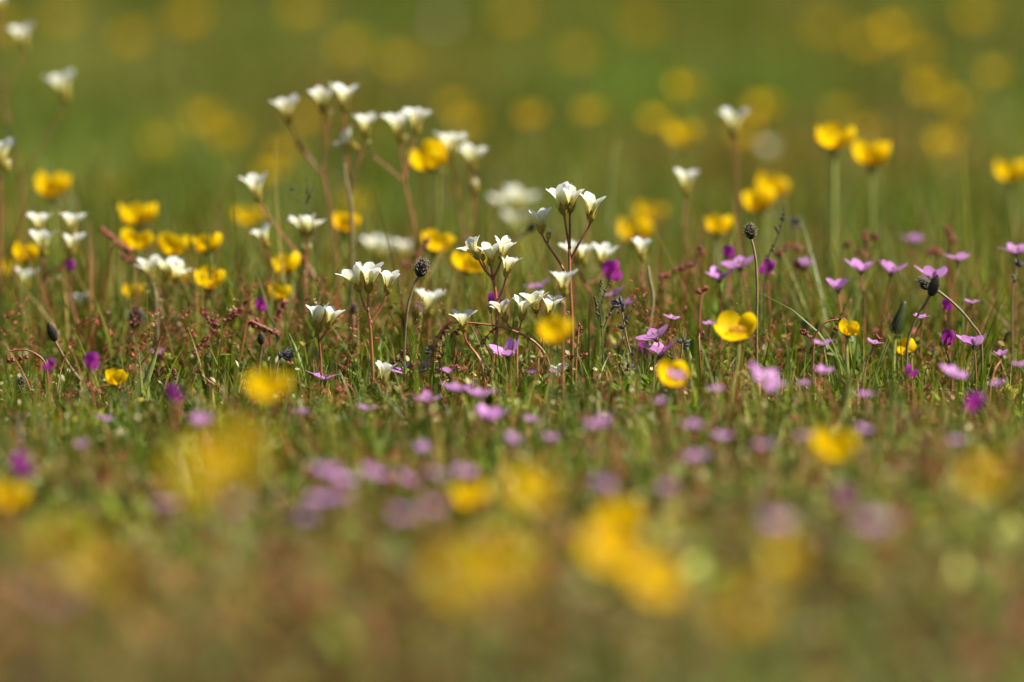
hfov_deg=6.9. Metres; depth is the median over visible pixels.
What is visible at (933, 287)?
plantain
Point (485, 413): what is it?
storksbill
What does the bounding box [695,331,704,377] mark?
red sorrel
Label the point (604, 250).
white saxifrage
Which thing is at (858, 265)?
storksbill
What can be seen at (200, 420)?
storksbill
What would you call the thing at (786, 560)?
buttercup
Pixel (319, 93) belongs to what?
white saxifrage
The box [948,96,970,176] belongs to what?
buttercup
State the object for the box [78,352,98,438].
magenta vetch
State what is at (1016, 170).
buttercup
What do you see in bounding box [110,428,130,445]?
pebble
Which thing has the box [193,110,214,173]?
buttercup
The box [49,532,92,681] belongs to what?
buttercup
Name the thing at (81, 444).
storksbill
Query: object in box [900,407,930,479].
red sorrel
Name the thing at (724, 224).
buttercup
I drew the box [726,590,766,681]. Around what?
buttercup
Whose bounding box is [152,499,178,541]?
storksbill
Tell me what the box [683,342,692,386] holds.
broad leaf
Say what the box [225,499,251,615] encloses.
storksbill
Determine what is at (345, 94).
white saxifrage
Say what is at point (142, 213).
buttercup
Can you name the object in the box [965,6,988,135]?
buttercup
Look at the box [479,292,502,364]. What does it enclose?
magenta vetch
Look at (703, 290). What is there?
red sorrel
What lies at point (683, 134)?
buttercup
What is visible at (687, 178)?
white saxifrage
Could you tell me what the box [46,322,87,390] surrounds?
plantain
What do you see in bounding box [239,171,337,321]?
white saxifrage
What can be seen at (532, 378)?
storksbill
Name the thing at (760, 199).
buttercup
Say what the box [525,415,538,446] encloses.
storksbill
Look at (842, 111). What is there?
buttercup
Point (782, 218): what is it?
wiry stalk
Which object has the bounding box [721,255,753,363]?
storksbill
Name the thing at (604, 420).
storksbill
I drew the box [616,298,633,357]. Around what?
storksbill
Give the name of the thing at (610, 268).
magenta vetch
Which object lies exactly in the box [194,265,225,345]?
buttercup
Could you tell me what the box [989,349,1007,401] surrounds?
storksbill
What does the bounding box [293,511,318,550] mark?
storksbill
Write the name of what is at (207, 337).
red sorrel
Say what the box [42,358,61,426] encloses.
magenta vetch
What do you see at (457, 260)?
buttercup
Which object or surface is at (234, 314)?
red sorrel
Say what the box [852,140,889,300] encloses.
buttercup
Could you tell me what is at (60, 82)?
white saxifrage
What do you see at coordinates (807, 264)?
storksbill
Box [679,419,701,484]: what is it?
storksbill
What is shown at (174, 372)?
red sorrel
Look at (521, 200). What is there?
white saxifrage
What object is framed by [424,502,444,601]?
storksbill
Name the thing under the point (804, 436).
storksbill
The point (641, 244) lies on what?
white saxifrage
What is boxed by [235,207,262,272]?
buttercup
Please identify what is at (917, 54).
buttercup
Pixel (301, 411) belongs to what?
storksbill
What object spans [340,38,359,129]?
buttercup
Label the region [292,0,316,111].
buttercup
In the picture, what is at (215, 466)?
buttercup
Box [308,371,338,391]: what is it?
storksbill
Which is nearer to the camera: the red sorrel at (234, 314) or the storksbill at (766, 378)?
the storksbill at (766, 378)
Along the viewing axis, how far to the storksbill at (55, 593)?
2.75 m
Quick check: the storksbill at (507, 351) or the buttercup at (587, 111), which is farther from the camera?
the buttercup at (587, 111)
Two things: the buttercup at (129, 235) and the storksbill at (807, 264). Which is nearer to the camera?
the storksbill at (807, 264)
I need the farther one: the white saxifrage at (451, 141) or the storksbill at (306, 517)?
the white saxifrage at (451, 141)
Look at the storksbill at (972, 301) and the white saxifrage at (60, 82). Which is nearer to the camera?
the storksbill at (972, 301)
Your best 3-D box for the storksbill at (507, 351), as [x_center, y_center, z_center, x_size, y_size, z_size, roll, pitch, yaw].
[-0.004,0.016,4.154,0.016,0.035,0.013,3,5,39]
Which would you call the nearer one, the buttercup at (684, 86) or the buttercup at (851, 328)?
the buttercup at (851, 328)
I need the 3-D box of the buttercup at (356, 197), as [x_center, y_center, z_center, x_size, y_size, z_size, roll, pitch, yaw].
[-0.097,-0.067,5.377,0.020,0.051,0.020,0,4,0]
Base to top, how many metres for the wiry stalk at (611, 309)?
0.057 m
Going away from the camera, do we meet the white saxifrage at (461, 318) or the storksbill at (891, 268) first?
the white saxifrage at (461, 318)
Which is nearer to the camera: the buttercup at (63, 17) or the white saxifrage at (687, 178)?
the white saxifrage at (687, 178)
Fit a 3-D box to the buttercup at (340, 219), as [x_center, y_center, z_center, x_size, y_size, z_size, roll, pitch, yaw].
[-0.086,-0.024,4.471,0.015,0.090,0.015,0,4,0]
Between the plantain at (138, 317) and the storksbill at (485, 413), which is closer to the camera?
the storksbill at (485, 413)
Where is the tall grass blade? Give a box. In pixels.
[608,141,618,259]
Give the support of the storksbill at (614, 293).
on the ground at (494, 674)
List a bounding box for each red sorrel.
[7,349,49,394]
[29,384,122,410]
[99,227,138,327]
[164,368,218,399]
[190,307,218,385]
[212,305,242,385]
[236,318,280,388]
[268,299,288,363]
[334,384,355,398]
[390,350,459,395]
[399,235,429,326]
[430,321,549,376]
[564,323,587,382]
[656,246,704,328]
[695,286,708,333]
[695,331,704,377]
[774,243,806,329]
[799,316,881,387]
[843,230,878,333]
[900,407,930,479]
[925,225,956,328]
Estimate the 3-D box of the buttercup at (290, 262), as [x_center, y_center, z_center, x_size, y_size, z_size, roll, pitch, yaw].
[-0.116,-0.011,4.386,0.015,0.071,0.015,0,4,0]
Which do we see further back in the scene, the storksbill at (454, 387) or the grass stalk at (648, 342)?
the grass stalk at (648, 342)
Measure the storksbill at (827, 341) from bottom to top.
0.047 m
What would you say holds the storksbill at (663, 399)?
on the ground at (494, 674)
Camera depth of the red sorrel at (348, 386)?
4.10 m
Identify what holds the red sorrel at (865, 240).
on the ground at (494, 674)
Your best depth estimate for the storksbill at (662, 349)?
4.17 m
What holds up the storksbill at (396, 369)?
on the ground at (494, 674)
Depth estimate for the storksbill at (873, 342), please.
4.13 m
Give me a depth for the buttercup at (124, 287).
4.42 m
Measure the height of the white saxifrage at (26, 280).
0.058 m
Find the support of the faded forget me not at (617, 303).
on the ground at (494, 674)
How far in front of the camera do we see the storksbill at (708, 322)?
4.25 m
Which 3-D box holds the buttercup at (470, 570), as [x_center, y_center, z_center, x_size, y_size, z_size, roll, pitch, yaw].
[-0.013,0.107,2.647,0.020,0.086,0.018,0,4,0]
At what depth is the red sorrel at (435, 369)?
4.17 m
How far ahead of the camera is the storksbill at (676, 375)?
3.90 m
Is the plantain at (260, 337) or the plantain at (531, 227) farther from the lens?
the plantain at (531, 227)
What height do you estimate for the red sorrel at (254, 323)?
0.042 m
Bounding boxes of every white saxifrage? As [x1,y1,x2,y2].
[0,0,74,260]
[0,137,14,361]
[15,267,38,337]
[26,212,86,353]
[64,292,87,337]
[135,255,191,362]
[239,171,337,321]
[250,223,281,341]
[271,86,337,302]
[288,213,325,342]
[306,302,344,398]
[330,83,378,197]
[335,261,399,387]
[358,234,397,282]
[370,107,431,322]
[376,360,396,394]
[393,239,412,283]
[415,288,445,359]
[434,132,487,298]
[450,309,487,395]
[456,235,520,386]
[489,185,538,253]
[489,294,534,388]
[519,289,563,377]
[529,181,605,392]
[547,362,569,382]
[550,269,577,412]
[558,240,618,349]
[631,236,651,330]
[674,168,700,309]
[718,107,749,281]
[761,142,776,174]
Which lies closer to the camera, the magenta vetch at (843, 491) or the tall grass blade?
the magenta vetch at (843, 491)
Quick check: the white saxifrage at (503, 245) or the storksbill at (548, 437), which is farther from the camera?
the white saxifrage at (503, 245)
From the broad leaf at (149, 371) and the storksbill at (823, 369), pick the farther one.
the broad leaf at (149, 371)
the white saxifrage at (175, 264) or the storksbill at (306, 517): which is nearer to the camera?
the storksbill at (306, 517)
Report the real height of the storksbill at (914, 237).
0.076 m
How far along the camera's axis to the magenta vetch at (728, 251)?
4.33 m
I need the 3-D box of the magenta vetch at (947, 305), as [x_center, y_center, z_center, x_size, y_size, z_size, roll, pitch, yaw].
[0.214,0.005,4.249,0.018,0.053,0.013,3,5,37]
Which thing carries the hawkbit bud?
on the ground at (494, 674)
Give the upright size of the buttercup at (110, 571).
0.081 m
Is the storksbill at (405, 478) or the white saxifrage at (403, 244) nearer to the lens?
the storksbill at (405, 478)
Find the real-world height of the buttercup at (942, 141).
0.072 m
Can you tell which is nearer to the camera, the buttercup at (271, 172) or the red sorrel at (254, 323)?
the red sorrel at (254, 323)
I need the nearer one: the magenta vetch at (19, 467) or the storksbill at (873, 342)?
the magenta vetch at (19, 467)
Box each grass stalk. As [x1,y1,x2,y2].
[152,282,159,390]
[343,163,353,332]
[646,266,654,379]
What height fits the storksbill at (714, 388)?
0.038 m
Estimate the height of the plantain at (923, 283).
0.067 m
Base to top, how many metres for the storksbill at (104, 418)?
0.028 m
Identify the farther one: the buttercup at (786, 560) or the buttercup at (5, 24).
the buttercup at (5, 24)
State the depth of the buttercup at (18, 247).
4.42 m
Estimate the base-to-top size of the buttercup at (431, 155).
0.124 m
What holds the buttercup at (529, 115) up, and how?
on the ground at (494, 674)
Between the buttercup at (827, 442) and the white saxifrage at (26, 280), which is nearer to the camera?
the buttercup at (827, 442)
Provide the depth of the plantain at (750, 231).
4.17 m
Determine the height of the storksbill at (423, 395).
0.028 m
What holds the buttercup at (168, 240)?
on the ground at (494, 674)
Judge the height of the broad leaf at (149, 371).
0.033 m
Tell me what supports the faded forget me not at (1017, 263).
on the ground at (494, 674)
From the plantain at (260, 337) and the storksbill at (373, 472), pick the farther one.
the plantain at (260, 337)
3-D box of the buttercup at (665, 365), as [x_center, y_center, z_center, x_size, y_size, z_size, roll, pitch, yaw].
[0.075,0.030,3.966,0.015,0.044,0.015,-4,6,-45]
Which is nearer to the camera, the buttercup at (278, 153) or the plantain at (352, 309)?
the plantain at (352, 309)
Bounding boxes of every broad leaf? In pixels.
[139,346,158,396]
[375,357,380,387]
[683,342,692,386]
[840,368,851,431]
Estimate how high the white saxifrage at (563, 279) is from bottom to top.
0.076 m
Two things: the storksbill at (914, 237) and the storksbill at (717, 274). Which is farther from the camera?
the storksbill at (914, 237)
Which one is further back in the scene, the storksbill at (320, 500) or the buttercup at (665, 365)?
the buttercup at (665, 365)
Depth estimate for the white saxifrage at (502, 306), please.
4.17 m
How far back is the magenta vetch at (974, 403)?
3.81 m
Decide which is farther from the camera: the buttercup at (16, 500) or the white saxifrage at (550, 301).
the white saxifrage at (550, 301)
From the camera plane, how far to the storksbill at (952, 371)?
3.95 m
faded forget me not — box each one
[275,347,294,375]
[424,343,434,395]
[610,295,638,380]
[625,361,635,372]
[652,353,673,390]
[676,337,690,360]
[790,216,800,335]
[1010,259,1023,384]
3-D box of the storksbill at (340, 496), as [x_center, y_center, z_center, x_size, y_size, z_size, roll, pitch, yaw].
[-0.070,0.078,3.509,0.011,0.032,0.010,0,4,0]
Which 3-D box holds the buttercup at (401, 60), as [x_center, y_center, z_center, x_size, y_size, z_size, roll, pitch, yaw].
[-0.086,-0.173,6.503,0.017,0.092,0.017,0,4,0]
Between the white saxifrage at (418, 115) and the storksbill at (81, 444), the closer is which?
the storksbill at (81, 444)
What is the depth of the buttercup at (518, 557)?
2.67 m
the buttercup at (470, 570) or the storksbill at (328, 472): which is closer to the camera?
the buttercup at (470, 570)
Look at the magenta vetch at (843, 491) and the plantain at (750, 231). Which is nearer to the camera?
the magenta vetch at (843, 491)
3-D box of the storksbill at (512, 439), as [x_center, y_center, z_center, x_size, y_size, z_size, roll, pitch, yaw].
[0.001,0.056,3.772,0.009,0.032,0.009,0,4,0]
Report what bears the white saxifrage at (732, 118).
on the ground at (494, 674)
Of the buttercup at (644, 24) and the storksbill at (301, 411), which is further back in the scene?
the buttercup at (644, 24)
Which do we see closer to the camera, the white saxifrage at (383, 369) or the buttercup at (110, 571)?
the buttercup at (110, 571)
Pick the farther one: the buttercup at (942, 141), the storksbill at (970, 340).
the buttercup at (942, 141)
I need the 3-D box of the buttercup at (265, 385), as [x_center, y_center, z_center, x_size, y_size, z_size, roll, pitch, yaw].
[-0.103,0.051,3.593,0.019,0.077,0.019,0,4,0]
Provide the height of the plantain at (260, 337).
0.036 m
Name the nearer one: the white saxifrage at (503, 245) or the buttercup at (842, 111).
the white saxifrage at (503, 245)
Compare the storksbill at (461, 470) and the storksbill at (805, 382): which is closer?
the storksbill at (461, 470)
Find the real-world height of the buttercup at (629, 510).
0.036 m
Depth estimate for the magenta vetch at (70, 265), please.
4.38 m
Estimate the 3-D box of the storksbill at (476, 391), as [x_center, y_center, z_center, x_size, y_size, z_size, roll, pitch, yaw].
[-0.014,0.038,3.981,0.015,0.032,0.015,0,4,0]
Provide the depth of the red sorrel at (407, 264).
4.37 m
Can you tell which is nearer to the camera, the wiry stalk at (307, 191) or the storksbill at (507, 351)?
the storksbill at (507, 351)
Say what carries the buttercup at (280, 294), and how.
on the ground at (494, 674)
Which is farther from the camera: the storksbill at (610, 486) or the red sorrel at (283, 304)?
the red sorrel at (283, 304)
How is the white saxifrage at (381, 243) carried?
on the ground at (494, 674)
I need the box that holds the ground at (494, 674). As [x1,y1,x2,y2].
[0,0,1023,681]
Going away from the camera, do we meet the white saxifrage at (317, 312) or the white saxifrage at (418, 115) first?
the white saxifrage at (317, 312)
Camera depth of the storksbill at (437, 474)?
3.58 m
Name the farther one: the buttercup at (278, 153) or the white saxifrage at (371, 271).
the buttercup at (278, 153)
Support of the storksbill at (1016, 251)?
on the ground at (494, 674)
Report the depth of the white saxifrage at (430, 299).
4.30 m
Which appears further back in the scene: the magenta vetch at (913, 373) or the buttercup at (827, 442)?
the magenta vetch at (913, 373)
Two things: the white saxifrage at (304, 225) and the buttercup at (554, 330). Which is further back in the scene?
the white saxifrage at (304, 225)
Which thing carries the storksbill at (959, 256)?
on the ground at (494, 674)
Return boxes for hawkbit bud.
[890,301,906,380]
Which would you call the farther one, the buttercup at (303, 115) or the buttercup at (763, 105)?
the buttercup at (303, 115)
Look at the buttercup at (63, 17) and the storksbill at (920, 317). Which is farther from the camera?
the buttercup at (63, 17)
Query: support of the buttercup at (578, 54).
on the ground at (494, 674)
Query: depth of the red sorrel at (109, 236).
4.37 m
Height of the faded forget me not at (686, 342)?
0.038 m
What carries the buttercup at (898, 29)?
on the ground at (494, 674)
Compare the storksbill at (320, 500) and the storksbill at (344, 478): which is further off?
the storksbill at (344, 478)
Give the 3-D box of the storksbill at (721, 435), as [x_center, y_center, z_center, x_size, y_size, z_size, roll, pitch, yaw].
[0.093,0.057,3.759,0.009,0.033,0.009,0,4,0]
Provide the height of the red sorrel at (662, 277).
0.073 m
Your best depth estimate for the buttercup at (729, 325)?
4.05 m
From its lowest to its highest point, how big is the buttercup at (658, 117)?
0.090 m
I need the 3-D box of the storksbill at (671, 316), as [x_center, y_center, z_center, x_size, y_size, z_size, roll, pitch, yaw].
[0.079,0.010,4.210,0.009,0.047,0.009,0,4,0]
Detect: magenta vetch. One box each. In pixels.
[10,454,34,526]
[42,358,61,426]
[61,259,75,340]
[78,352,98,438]
[158,384,185,469]
[247,297,265,367]
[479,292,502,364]
[599,260,620,364]
[638,342,650,375]
[721,245,738,367]
[758,258,777,364]
[832,486,855,543]
[900,364,917,408]
[930,298,956,377]
[938,329,962,396]
[963,391,990,463]
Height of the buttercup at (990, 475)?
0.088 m
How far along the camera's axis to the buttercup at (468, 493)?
3.50 m
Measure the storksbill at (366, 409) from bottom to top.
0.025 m
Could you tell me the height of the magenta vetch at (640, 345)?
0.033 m
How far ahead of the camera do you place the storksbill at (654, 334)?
4.17 m
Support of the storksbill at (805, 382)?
on the ground at (494, 674)
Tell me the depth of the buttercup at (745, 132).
5.91 m
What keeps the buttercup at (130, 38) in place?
on the ground at (494, 674)
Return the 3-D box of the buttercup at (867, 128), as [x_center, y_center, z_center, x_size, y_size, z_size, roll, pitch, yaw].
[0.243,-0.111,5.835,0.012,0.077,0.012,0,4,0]
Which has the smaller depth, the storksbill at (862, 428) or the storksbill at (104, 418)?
the storksbill at (862, 428)
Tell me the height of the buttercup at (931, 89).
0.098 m
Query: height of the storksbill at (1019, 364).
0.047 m
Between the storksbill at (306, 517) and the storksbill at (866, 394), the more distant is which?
the storksbill at (866, 394)
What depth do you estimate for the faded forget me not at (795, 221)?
4.38 m
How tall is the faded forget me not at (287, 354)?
0.032 m
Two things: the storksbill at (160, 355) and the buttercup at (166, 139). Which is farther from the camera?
the buttercup at (166, 139)
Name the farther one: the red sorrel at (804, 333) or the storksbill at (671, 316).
the storksbill at (671, 316)
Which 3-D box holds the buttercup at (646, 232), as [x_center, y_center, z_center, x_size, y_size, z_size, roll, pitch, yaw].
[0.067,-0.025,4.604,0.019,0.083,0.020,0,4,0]
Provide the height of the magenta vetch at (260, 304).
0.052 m
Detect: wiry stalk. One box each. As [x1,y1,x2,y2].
[290,176,317,381]
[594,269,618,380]
[603,296,639,368]
[763,207,784,371]
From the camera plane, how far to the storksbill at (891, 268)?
4.29 m
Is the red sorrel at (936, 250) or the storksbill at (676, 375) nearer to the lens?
the storksbill at (676, 375)
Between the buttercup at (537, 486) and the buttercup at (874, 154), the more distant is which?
the buttercup at (874, 154)
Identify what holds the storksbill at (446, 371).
on the ground at (494, 674)
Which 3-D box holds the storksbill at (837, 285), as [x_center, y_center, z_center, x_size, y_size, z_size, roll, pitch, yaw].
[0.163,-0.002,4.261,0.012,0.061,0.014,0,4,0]
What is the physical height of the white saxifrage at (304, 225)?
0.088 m
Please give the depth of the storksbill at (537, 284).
4.34 m
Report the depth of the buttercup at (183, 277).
4.47 m
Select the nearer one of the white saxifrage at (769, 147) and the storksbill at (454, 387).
the storksbill at (454, 387)
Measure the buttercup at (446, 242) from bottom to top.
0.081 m
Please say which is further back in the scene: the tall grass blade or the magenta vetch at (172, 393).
the tall grass blade
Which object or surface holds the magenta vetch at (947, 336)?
on the ground at (494, 674)
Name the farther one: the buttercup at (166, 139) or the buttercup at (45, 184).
the buttercup at (166, 139)
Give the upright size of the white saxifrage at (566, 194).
0.113 m
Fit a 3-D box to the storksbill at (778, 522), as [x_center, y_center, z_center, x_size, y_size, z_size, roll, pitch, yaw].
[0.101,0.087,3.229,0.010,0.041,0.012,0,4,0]
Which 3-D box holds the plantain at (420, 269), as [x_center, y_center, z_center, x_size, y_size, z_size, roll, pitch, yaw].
[-0.046,-0.003,4.168,0.014,0.077,0.010,0,4,0]
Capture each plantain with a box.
[12,375,26,399]
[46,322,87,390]
[116,305,146,364]
[257,332,264,368]
[349,302,358,364]
[403,256,429,379]
[499,222,535,331]
[742,222,757,386]
[905,275,939,404]
[916,274,983,375]
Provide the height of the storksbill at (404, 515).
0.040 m
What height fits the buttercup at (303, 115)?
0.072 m
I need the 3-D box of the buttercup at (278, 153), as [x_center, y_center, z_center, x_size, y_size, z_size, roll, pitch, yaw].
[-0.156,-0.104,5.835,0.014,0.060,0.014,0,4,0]
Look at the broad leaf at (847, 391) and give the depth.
3.96 m
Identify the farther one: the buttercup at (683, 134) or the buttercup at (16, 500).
the buttercup at (683, 134)
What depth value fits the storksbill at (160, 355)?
4.29 m
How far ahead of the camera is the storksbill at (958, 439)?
3.67 m
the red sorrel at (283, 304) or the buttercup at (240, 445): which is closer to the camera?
the buttercup at (240, 445)
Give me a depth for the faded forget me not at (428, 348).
4.17 m
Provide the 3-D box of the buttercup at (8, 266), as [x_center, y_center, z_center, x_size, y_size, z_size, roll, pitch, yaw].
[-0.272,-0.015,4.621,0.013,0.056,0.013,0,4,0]
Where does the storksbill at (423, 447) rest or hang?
on the ground at (494, 674)
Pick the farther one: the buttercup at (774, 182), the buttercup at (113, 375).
the buttercup at (774, 182)
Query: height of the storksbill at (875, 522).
0.041 m
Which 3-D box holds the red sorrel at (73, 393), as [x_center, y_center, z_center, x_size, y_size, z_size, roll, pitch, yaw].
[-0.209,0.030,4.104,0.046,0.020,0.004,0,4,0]
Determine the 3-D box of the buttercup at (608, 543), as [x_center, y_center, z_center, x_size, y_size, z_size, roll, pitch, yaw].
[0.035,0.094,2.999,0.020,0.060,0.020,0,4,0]
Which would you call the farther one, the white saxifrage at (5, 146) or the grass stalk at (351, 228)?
the white saxifrage at (5, 146)
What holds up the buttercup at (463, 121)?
on the ground at (494, 674)
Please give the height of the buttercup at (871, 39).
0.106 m
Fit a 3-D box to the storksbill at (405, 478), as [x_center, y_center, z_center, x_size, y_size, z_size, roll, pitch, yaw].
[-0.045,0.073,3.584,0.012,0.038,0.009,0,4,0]
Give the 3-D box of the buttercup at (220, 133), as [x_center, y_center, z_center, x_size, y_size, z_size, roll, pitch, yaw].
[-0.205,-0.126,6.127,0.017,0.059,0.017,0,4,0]
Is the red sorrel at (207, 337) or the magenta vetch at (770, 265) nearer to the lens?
the red sorrel at (207, 337)
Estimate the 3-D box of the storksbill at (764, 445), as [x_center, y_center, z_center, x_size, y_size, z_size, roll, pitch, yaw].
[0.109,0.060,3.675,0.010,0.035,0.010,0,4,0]
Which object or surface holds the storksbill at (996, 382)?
on the ground at (494, 674)
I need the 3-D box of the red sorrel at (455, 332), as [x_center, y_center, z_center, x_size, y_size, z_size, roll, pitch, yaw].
[-0.010,0.013,4.167,0.060,0.045,0.006,0,4,0]
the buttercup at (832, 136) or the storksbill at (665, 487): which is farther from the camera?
the buttercup at (832, 136)
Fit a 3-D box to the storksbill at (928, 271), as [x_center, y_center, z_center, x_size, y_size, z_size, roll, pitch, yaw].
[0.208,-0.003,4.243,0.017,0.070,0.017,0,4,0]
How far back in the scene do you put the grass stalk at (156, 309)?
4.29 m
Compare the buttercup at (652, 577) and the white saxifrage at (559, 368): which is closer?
the buttercup at (652, 577)
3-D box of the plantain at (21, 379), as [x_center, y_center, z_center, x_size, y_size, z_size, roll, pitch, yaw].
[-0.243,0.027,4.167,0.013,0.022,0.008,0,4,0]
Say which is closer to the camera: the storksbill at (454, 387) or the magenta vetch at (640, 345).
the storksbill at (454, 387)
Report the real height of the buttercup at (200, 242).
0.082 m
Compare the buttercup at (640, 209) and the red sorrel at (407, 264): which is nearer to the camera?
the red sorrel at (407, 264)
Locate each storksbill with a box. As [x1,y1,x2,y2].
[41,585,68,681]
[75,440,89,478]
[95,414,112,453]
[150,348,169,373]
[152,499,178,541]
[187,411,212,449]
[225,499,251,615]
[291,407,307,435]
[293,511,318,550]
[306,494,335,548]
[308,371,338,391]
[310,464,340,529]
[328,492,353,535]
[332,473,359,539]
[357,404,377,414]
[361,464,389,538]
[391,361,429,379]
[391,471,419,525]
[392,509,419,574]
[410,441,431,494]
[414,390,441,435]
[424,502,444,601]
[428,469,448,535]
[436,364,457,392]
[442,382,473,442]
[449,465,477,527]
[466,388,496,425]
[477,404,508,459]
[489,337,519,380]
[504,432,522,495]
[524,278,549,360]
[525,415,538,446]
[526,367,535,399]
[539,433,557,467]
[584,410,617,488]
[594,477,623,492]
[605,286,623,369]
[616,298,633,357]
[635,324,667,377]
[641,339,676,387]
[653,396,669,448]
[655,482,676,539]
[662,314,679,359]
[668,370,685,451]
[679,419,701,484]
[682,451,707,505]
[703,320,715,372]
[706,266,733,373]
[708,386,723,436]
[713,431,733,484]
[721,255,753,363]
[750,363,785,465]
[754,441,775,487]
[765,515,792,614]
[795,257,814,334]
[797,433,811,494]
[798,380,813,426]
[814,339,834,402]
[814,364,833,420]
[826,277,850,357]
[845,258,874,353]
[855,424,873,486]
[858,390,876,438]
[858,515,895,617]
[861,338,880,402]
[879,260,907,366]
[899,234,923,304]
[911,313,930,357]
[914,265,947,381]
[941,364,966,418]
[943,252,969,349]
[949,436,967,499]
[956,333,986,389]
[965,299,979,334]
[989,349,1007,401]
[989,378,1006,431]
[999,243,1023,351]
[1009,361,1023,430]
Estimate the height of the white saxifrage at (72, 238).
0.087 m
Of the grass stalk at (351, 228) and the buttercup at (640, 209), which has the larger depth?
the buttercup at (640, 209)
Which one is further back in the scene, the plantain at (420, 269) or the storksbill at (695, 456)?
the plantain at (420, 269)
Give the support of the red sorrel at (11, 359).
on the ground at (494, 674)
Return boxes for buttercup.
[0,479,28,532]
[1,19,15,139]
[2,260,21,313]
[12,241,38,343]
[35,171,70,298]
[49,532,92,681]
[53,10,74,152]
[95,557,129,681]
[105,368,127,394]
[119,202,156,282]
[120,30,140,150]
[121,227,153,310]
[122,282,143,304]
[151,135,170,163]
[157,232,189,322]
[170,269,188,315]
[178,445,236,681]
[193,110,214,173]
[193,232,221,320]
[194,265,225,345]
[213,427,268,681]
[215,124,238,179]
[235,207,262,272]
[246,368,289,539]
[260,165,281,217]
[268,281,291,369]
[272,251,299,340]
[274,145,293,191]
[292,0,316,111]
[295,110,315,162]
[333,211,360,306]
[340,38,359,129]
[343,194,371,216]
[388,54,409,156]
[409,138,447,291]
[422,229,455,328]
[437,546,501,681]
[445,99,462,182]
[451,250,485,321]
[454,480,489,545]
[458,116,479,143]
[485,537,541,681]
[509,466,561,647]
[521,108,539,192]
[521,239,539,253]
[537,315,571,457]
[569,48,587,141]
[579,104,598,191]
[584,520,639,681]
[599,499,641,532]
[618,217,652,280]
[631,551,685,666]
[634,17,653,117]
[636,200,665,220]
[646,112,669,199]
[657,358,689,441]
[668,124,698,230]
[673,79,694,189]
[705,214,731,295]
[714,311,756,402]
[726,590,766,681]
[739,126,755,189]
[743,186,774,301]
[752,98,774,173]
[756,171,788,276]
[770,545,800,681]
[812,427,858,529]
[816,122,855,297]
[831,105,849,179]
[839,319,858,419]
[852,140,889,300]
[859,122,875,190]
[860,33,881,133]
[884,22,910,164]
[896,338,916,391]
[910,48,927,150]
[916,80,943,188]
[932,133,956,200]
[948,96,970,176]
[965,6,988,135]
[969,461,1005,681]
[985,66,1004,195]
[995,159,1023,280]
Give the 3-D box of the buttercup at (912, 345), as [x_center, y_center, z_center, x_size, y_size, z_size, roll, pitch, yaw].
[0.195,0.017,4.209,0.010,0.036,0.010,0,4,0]
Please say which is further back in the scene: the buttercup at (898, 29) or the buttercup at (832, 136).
the buttercup at (898, 29)
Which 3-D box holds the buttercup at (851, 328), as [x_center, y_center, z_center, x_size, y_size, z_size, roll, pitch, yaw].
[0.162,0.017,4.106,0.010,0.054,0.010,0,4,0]
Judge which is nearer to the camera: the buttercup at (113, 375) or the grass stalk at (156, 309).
the buttercup at (113, 375)
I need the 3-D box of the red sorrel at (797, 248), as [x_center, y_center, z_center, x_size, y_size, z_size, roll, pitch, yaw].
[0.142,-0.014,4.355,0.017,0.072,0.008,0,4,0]
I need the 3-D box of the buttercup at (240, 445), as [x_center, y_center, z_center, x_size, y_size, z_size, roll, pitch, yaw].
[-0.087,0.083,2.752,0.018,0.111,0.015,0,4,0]
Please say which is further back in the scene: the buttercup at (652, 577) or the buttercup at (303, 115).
the buttercup at (303, 115)
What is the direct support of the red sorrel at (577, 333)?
on the ground at (494, 674)
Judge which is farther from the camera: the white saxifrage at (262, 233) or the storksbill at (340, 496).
the white saxifrage at (262, 233)
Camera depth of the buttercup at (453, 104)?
5.96 m

